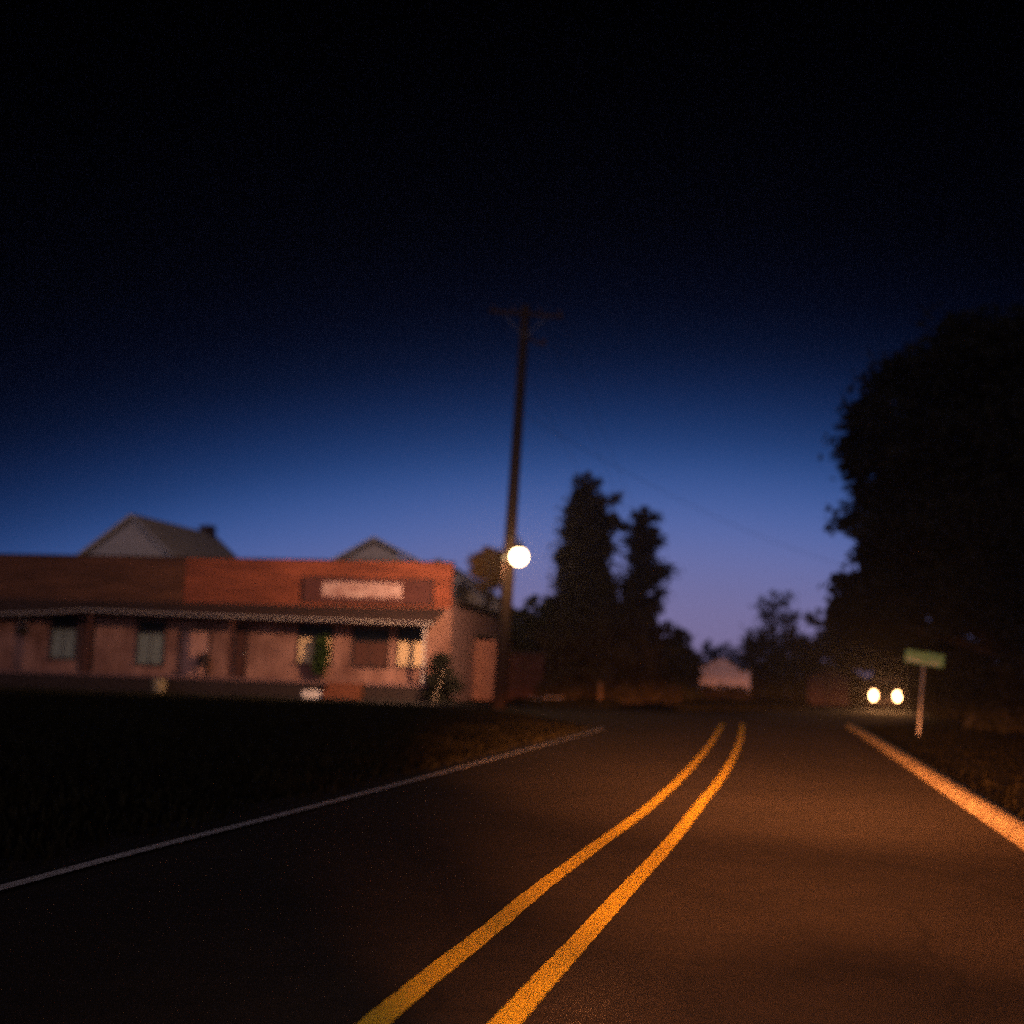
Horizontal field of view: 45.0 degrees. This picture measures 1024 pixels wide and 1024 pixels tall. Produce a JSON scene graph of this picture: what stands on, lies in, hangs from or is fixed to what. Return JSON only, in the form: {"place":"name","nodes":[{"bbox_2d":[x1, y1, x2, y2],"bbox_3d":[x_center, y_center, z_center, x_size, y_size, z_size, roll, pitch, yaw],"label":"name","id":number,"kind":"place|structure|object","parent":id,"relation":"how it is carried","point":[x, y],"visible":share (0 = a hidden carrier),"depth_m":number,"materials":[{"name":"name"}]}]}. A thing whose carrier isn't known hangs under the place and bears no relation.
{"place":"outdoors","nodes":[
{"label":"outdoors","id":0,"kind":"place"},
{"bbox_2d":[0,686,748,718],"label":"cross street","id":1,"kind":"structure","parent":0,"point":[662,712],"depth_m":46.83,"materials":[{"name":"grey asphalt"}]},
{"bbox_2d":[151,679,166,691],"bbox_3d":[-13.882,6.830,48.582,0.620,0.540,0.620,2,-7,0],"label":"wooden tub","id":2,"kind":"object","parent":1,"relation":"on","point":[158,685],"visible":0.97,"depth_m":48.35,"materials":[{"name":"beige wood"}]},
{"bbox_2d":[302,690,323,697],"bbox_3d":[-7.707,7.046,47.811,0.760,0.280,0.320,1,-7,10],"label":"planter box","id":3,"kind":"object","parent":1,"relation":"on","point":[311,694],"visible":0.88,"depth_m":47.66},
{"bbox_2d":[333,536,471,601],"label":"grey house","id":4,"kind":"structure","parent":0,"point":[373,548],"depth_m":64.53,"materials":[{"name":"metal"}]},
{"bbox_2d":[0,719,1023,1023],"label":"road","id":5,"kind":"structure","parent":0,"point":[802,875],"depth_m":6.75,"materials":[{"name":"grey asphalt"}]},
{"bbox_2d":[0,728,603,889],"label":"white edge line","id":6,"kind":"object","parent":5,"relation":"on","point":[63,870],"visible":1,"depth_m":9.01,"materials":[{"name":"paint"}]},
{"bbox_2d":[357,724,723,1023],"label":"yellow line","id":7,"kind":"object","parent":5,"relation":"on","point":[394,1006],"visible":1,"depth_m":6.05,"materials":[{"name":"paint"}]},
{"bbox_2d":[488,724,744,1023],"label":"yellow line","id":8,"kind":"object","parent":5,"relation":"on","point":[524,1001],"visible":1,"depth_m":6.13,"materials":[{"name":"paint"}]},
{"bbox_2d":[0,683,1023,870],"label":"ground","id":9,"kind":"structure","parent":0,"point":[1002,781],"depth_m":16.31,"materials":[{"name":"green plant"}]},
{"bbox_2d":[76,513,237,557],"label":"grey house","id":10,"kind":"structure","parent":9,"relation":"on","point":[130,534],"depth_m":62.88,"materials":[{"name":"metal"}]},
{"bbox_2d":[0,553,548,701],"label":"storefront building","id":11,"kind":"structure","parent":9,"relation":"on","point":[253,626],"depth_m":51.32,"materials":[{"name":"red brick"}]},
{"bbox_2d":[11,617,30,636],"bbox_3d":[-20.407,4.619,51.544,0.722,1.246,0.656,7,-9,-32],"label":"hanging basket","id":12,"kind":"object","parent":11,"relation":"hanging from","point":[21,631],"visible":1,"depth_m":51.41,"materials":[{"name":"green plant"}]},
{"bbox_2d":[47,616,78,659],"bbox_3d":[-19.028,5.345,52.469,1.315,1.815,0.096,1,-7,10],"label":"window","id":13,"kind":"structure","parent":11,"relation":"in","point":[63,640],"depth_m":52.49,"materials":[{"name":"grey glass"}]},
{"bbox_2d":[78,620,95,671],"bbox_3d":[-17.972,5.667,52.247,0.627,2.196,0.092,1,-7,10],"label":"door","id":14,"kind":"structure","parent":11,"relation":"in","point":[84,624],"depth_m":52.26,"materials":[{"name":"brown wood"}]},
{"bbox_2d":[133,620,166,665],"bbox_3d":[-15.139,5.477,51.790,1.380,1.880,0.096,1,-7,10],"label":"window","id":15,"kind":"structure","parent":11,"relation":"in","point":[151,634],"depth_m":51.80,"materials":[{"name":"grey glass"}]},
{"bbox_2d":[178,629,210,676],"bbox_3d":[-13.207,5.859,51.412,1.333,1.913,0.092,1,-7,10],"label":"door","id":16,"kind":"structure","parent":11,"relation":"in","point":[192,643],"depth_m":51.44,"materials":[{"name":"grey"}]},
{"bbox_2d":[194,654,208,676],"bbox_3d":[-12.731,6.275,50.618,0.460,0.920,0.475,2,-7,0],"label":"porch chair","id":17,"kind":"object","parent":11,"relation":"on","point":[202,659],"visible":1,"depth_m":50.83,"materials":[{"name":"brown wood"}]},
{"bbox_2d":[232,627,247,677],"bbox_3d":[-11.228,5.806,51.083,0.554,2.065,0.092,1,-7,10],"label":"door","id":18,"kind":"structure","parent":11,"relation":"in","point":[241,633],"depth_m":51.09,"materials":[{"name":"brown wood"}]},
{"bbox_2d":[295,624,333,664],"bbox_3d":[-8.062,5.422,50.597,1.615,1.624,0.096,1,-7,10],"label":"window","id":19,"kind":"structure","parent":11,"relation":"in","point":[306,632],"depth_m":50.65,"materials":[{"name":"yellow glass"}]},
{"bbox_2d":[307,633,331,680],"bbox_3d":[-7.774,5.887,50.164,0.934,2.000,1.053,2,-7,0],"label":"porch shrub","id":20,"kind":"object","parent":11,"relation":"on","point":[320,647],"visible":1,"depth_m":49.95,"materials":[{"name":"green plant"}]},
{"bbox_2d":[301,576,433,604],"bbox_3d":[-5.905,3.214,50.467,5.546,1.056,0.085,1,-7,10],"label":"shop sign","id":21,"kind":"object","parent":11,"relation":"attached to","point":[402,591],"visible":1,"depth_m":50.42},
{"bbox_2d":[349,627,389,667],"bbox_3d":[-5.747,5.509,50.192,1.658,1.612,0.096,1,-7,10],"label":"window","id":22,"kind":"structure","parent":11,"relation":"in","point":[370,648],"depth_m":50.21,"materials":[{"name":"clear glass"}]},
{"bbox_2d":[394,626,425,667],"bbox_3d":[-4.087,5.452,49.918,1.289,1.645,0.096,1,-7,10],"label":"window","id":23,"kind":"structure","parent":11,"relation":"in","point":[409,647],"depth_m":49.95,"materials":[{"name":"yellow glass"}]},
{"bbox_2d":[421,651,465,702],"bbox_3d":[-2.601,6.470,47.338,1.720,2.367,1.786,2,-7,0],"label":"corner bush","id":24,"kind":"object","parent":9,"relation":"on","point":[440,662],"visible":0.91,"depth_m":46.99,"materials":[{"name":"green plant"}]},
{"bbox_2d":[433,558,517,621],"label":"grey house","id":25,"kind":"structure","parent":9,"relation":"on","point":[475,596],"depth_m":70.01,"materials":[{"name":"metal"}]},
{"bbox_2d":[464,545,514,608],"bbox_3d":[-1.260,5.653,64.399,2.726,7.879,2.198,2,-7,0],"label":"round tree","id":26,"kind":"object","parent":9,"relation":"on","point":[486,563],"visible":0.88,"depth_m":64.30,"materials":[{"name":"green plant"}]},
{"bbox_2d":[346,701,691,732],"bbox_3d":[2.592,6.312,38.472,10.147,0.001,20.550,6,-8,-28],"label":"street corner","id":27,"kind":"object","parent":9,"relation":"on","point":[633,720],"visible":0.91,"depth_m":37.97,"materials":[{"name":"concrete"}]},
{"bbox_2d":[433,667,445,702],"bbox_3d":[-2.737,6.535,46.679,0.060,1.356,0.709,-3,-9,33],"label":"leaning plank","id":28,"kind":"object","parent":27,"relation":"on","point":[439,686],"visible":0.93,"depth_m":46.61,"materials":[{"name":"brown wood"}]},
{"bbox_2d":[489,304,562,708],"bbox_3d":[0.256,-0.188,42.389,2.602,14.205,0.520,2,-7,-4],"label":"utility pole","id":29,"kind":"object","parent":27,"relation":"on","point":[500,690],"visible":0.98,"depth_m":42.22,"materials":[{"name":"brown wood"}]},
{"bbox_2d":[499,533,526,564],"bbox_3d":[-0.118,1.228,40.998,0.829,1.180,1.952,4,-8,-19],"label":"street lamp","id":30,"kind":"object","parent":29,"relation":"attached to","point":[518,555],"visible":1,"depth_m":40.22,"materials":[{"name":"glass"}]},
{"bbox_2d":[498,315,621,539],"bbox_3d":[5.648,-1.236,80.716,0.016,1.786,77.375,1,-7,10],"label":"overhead wire","id":31,"kind":"object","parent":29,"relation":"attached to","point":[539,397],"visible":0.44,"depth_m":54.44,"materials":[{"name":"black plastic"}]},
{"bbox_2d":[541,311,628,516],"bbox_3d":[7.291,-1.145,80.769,0.016,1.757,77.261,1,-7,10],"label":"overhead wire","id":32,"kind":"object","parent":29,"relation":"attached to","point":[580,409],"visible":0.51,"depth_m":55.08,"materials":[{"name":"black plastic"}]},
{"bbox_2d":[561,313,659,555],"bbox_3d":[7.988,-1.107,80.792,0.016,1.745,77.213,1,-7,10],"label":"overhead wire","id":33,"kind":"object","parent":29,"relation":"attached to","point":[594,406],"visible":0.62,"depth_m":53.87,"materials":[{"name":"black plastic"}]},
{"bbox_2d":[524,414,858,568],"bbox_3d":[13.544,0.678,63.498,0.016,2.068,49.867,-3,-9,32],"label":"overhead wire","id":34,"kind":"object","parent":29,"relation":"attached to","point":[669,494],"visible":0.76,"depth_m":52.43,"materials":[{"name":"black plastic"}]},
{"bbox_2d":[511,608,527,638],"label":"dark tree","id":35,"kind":"object","parent":9,"relation":"on","point":[513,622],"visible":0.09,"depth_m":67.63,"materials":[{"name":"green plant"}]},
{"bbox_2d":[510,594,567,662],"bbox_3d":[1.153,6.565,58.606,4.038,5.339,4.003,3,-8,-12],"label":"dark tree","id":36,"kind":"object","parent":9,"relation":"on","point":[526,643],"visible":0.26,"depth_m":58.30,"materials":[{"name":"green plant"}]},
{"bbox_2d":[530,670,587,700],"bbox_3d":[2.070,7.885,54.570,2.569,1.842,2.313,2,-7,0],"label":"shrub","id":37,"kind":"object","parent":9,"relation":"on","point":[557,686],"visible":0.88,"depth_m":54.26,"materials":[{"name":"green plant"}]},
{"bbox_2d":[515,470,674,701],"bbox_3d":[3.775,3.989,61.901,8.671,12.510,7.715,2,-7,0],"label":"tall tree","id":38,"kind":"object","parent":9,"relation":"on","point":[585,584],"visible":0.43,"depth_m":61.26,"materials":[{"name":"green plant"}]},
{"bbox_2d":[598,682,601,699],"bbox_3d":[3.951,8.154,55.429,0.195,1.054,0.200,2,-7,0],"label":"wooden post","id":39,"kind":"object","parent":9,"relation":"on","point":[600,691],"visible":0.79,"depth_m":55.37,"materials":[{"name":"brown wood"}]},
{"bbox_2d":[571,603,642,699],"bbox_3d":[4.504,6.794,57.359,3.546,5.143,3.801,8,-9,-38],"label":"dark tree","id":40,"kind":"object","parent":9,"relation":"on","point":[612,660],"visible":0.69,"depth_m":57.13,"materials":[{"name":"green plant"}]},
{"bbox_2d":[588,671,645,703],"bbox_3d":[4.702,8.224,56.229,2.261,2.140,2.866,-3,-9,35],"label":"shrub","id":41,"kind":"object","parent":9,"relation":"on","point":[624,691],"visible":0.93,"depth_m":56.03,"materials":[{"name":"green plant"}]},
{"bbox_2d":[613,610,668,702],"bbox_3d":[6.024,7.071,59.660,3.169,4.717,3.138,2,-7,0],"label":"dark tree","id":42,"kind":"object","parent":9,"relation":"on","point":[645,648],"visible":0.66,"depth_m":59.23,"materials":[{"name":"green plant"}]},
{"bbox_2d":[614,503,683,676],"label":"tall tree","id":43,"kind":"object","parent":9,"relation":"on","point":[647,574],"visible":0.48,"depth_m":65.62,"materials":[{"name":"green plant"}]},
{"bbox_2d":[662,684,686,704],"bbox_3d":[7.578,8.618,57.444,1.276,1.291,1.023,2,-7,0],"label":"bush","id":44,"kind":"object","parent":9,"relation":"on","point":[676,698],"visible":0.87,"depth_m":57.33,"materials":[{"name":"green plant"}]},
{"bbox_2d":[649,619,706,700],"bbox_3d":[8.132,8.229,65.375,4.055,5.186,3.399,-4,-9,36],"label":"dark tree","id":45,"kind":"object","parent":9,"relation":"on","point":[674,673],"visible":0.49,"depth_m":64.98,"materials":[{"name":"green plant"}]},
{"bbox_2d":[675,628,705,692],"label":"dark tree","id":46,"kind":"object","parent":9,"relation":"on","point":[688,639],"visible":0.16,"depth_m":75.04,"materials":[{"name":"green plant"}]},
{"bbox_2d":[698,639,724,684],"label":"tree","id":47,"kind":"object","parent":9,"relation":"on","point":[712,654],"visible":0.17,"depth_m":163.47,"materials":[{"name":"green plant"}]},
{"bbox_2d":[697,684,725,698],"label":"shrub","id":48,"kind":"object","parent":9,"relation":"on","point":[708,692],"visible":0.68,"depth_m":69.91,"materials":[{"name":"green plant"}]},
{"bbox_2d":[699,657,751,695],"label":"white shed","id":49,"kind":"structure","parent":9,"relation":"on","point":[722,670],"depth_m":73.47,"materials":[{"name":"grey metal"}]},
{"bbox_2d":[711,675,728,695],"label":"door","id":50,"kind":"structure","parent":49,"relation":"in","point":[716,679],"depth_m":73.34,"materials":[{"name":"wood"}]},
{"bbox_2d":[717,641,744,665],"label":"tree","id":51,"kind":"object","parent":9,"relation":"on","point":[729,653],"visible":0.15,"depth_m":170.84,"materials":[{"name":"green plant"}]},
{"bbox_2d":[718,682,756,700],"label":"shrub","id":52,"kind":"object","parent":9,"relation":"on","point":[741,693],"visible":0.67,"depth_m":70.08,"materials":[{"name":"green plant"}]},
{"bbox_2d":[675,697,809,710],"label":"island grass","id":53,"kind":"structure","parent":9,"relation":"on","point":[711,704],"depth_m":55.61,"materials":[{"name":"green plant"}]},
{"bbox_2d":[732,635,772,682],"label":"tree","id":54,"kind":"object","parent":9,"relation":"on","point":[739,661],"visible":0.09,"depth_m":166.51,"materials":[{"name":"green plant"}]},
{"bbox_2d":[747,669,779,698],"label":"shrub","id":55,"kind":"object","parent":9,"relation":"on","point":[758,679],"visible":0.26,"depth_m":79.06,"materials":[{"name":"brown plant"}]},
{"bbox_2d":[737,631,790,697],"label":"dark tree","id":56,"kind":"object","parent":9,"relation":"on","point":[757,648],"visible":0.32,"depth_m":83.31,"materials":[{"name":"green plant"}]},
{"bbox_2d":[739,590,811,668],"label":"sparse tree","id":57,"kind":"object","parent":9,"relation":"on","point":[765,615],"visible":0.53,"depth_m":87.54,"materials":[{"name":"green plant"}]},
{"bbox_2d":[744,624,828,701],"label":"dark tree","id":58,"kind":"object","parent":9,"relation":"on","point":[791,681],"visible":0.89,"depth_m":76.91,"materials":[{"name":"green plant"}]},
{"bbox_2d":[783,608,831,700],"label":"dark tree","id":59,"kind":"object","parent":9,"relation":"on","point":[812,620],"visible":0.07,"depth_m":81.57,"materials":[{"name":"green plant"}]},
{"bbox_2d":[804,669,854,705],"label":"outbuilding","id":60,"kind":"structure","parent":9,"relation":"on","point":[832,687],"depth_m":69.38,"materials":[{"name":"red wood"}]},
{"bbox_2d":[825,679,829,703],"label":"door","id":61,"kind":"structure","parent":60,"relation":"in","point":[827,681],"depth_m":69.34,"materials":[{"name":"brown wood"}]},
{"bbox_2d":[742,714,917,729],"bbox_3d":[9.479,6.752,40.135,5.762,0.001,15.148,-2,-8,28],"label":"street junction","id":62,"kind":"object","parent":9,"relation":"on","point":[831,722],"visible":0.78,"depth_m":40.35,"materials":[{"name":"grey asphalt"}]},
{"bbox_2d":[803,602,873,704],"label":"dark tree","id":63,"kind":"object","parent":9,"relation":"on","point":[838,656],"visible":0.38,"depth_m":72.55,"materials":[{"name":"green plant"}]},
{"bbox_2d":[834,625,935,707],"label":"dark tree","id":64,"kind":"object","parent":9,"relation":"on","point":[872,662],"visible":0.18,"depth_m":71.02,"materials":[{"name":"green plant"}]},
{"bbox_2d":[861,617,966,708],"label":"dark tree","id":65,"kind":"object","parent":9,"relation":"on","point":[891,658],"visible":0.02,"depth_m":65.11,"materials":[{"name":"green plant"}]},
{"bbox_2d":[817,299,1023,671],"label":"huge tree","id":66,"kind":"object","parent":9,"relation":"on","point":[934,524],"visible":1,"depth_m":42.36,"materials":[{"name":"green plant"}]},
{"bbox_2d":[904,649,944,735],"bbox_3d":[10.466,4.632,31.351,1.006,2.272,0.101,1,-7,6],"label":"street sign","id":67,"kind":"object","parent":9,"relation":"on","point":[923,659],"visible":0.98,"depth_m":31.41,"materials":[{"name":"green metal"}]},
{"bbox_2d":[845,723,1023,849],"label":"kerb","id":68,"kind":"structure","parent":9,"relation":"on","point":[1005,822],"depth_m":13.57,"materials":[{"name":"concrete"}]},
{"bbox_2d":[895,642,973,718],"bbox_3d":[17.436,7.119,49.625,3.934,3.825,4.725,2,-7,0],"label":"verge bush","id":69,"kind":"object","parent":9,"relation":"on","point":[935,675],"visible":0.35,"depth_m":49.30,"materials":[{"name":"green plant"}]},
{"bbox_2d":[910,630,1001,682],"bbox_3d":[23.711,6.388,59.188,8.758,8.028,8.060,2,-7,0],"label":"dark tree","id":70,"kind":"object","parent":9,"relation":"on","point":[970,639],"depth_m":60.31,"materials":[{"name":"green plant"}]},
{"bbox_2d":[958,649,1023,732],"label":"verge bush","id":71,"kind":"object","parent":9,"relation":"on","point":[1004,713],"visible":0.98,"depth_m":35.59,"materials":[{"name":"green plant"}]},
{"bbox_2d":[0,0,1023,677],"label":"sky","id":72,"kind":"structure","parent":0,"point":[256,255],"materials":[{"name":"blue"}]},
{"bbox_2d":[511,697,622,707],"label":"grass","id":73,"kind":"structure","parent":0,"point":[587,702],"depth_m":49.04,"materials":[{"name":"green plant"}]},
{"bbox_2d":[529,696,563,699],"bbox_3d":[1.482,7.976,52.929,1.494,0.253,0.188,2,-7,2],"label":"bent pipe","id":74,"kind":"object","parent":73,"relation":"on","point":[549,697],"visible":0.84,"depth_m":52.91,"materials":[{"name":"metal"}]},
{"bbox_2d":[689,704,938,725],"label":"side street","id":75,"kind":"structure","parent":0,"point":[862,710],"depth_m":51.69,"materials":[{"name":"grey asphalt"}]},
{"bbox_2d":[865,680,910,710],"bbox_3d":[18.702,9.095,61.393,2.160,1.470,4.340,-1,-8,21],"label":"waiting car","id":76,"kind":"object","parent":75,"relation":"on","point":[884,692],"visible":0.98,"depth_m":59.98,"materials":[{"name":"black paint"}]},
{"bbox_2d":[860,722,1023,817],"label":"verge grass","id":77,"kind":"structure","parent":0,"point":[984,782],"depth_m":26.54,"materials":[{"name":"green plant"}]}
]}

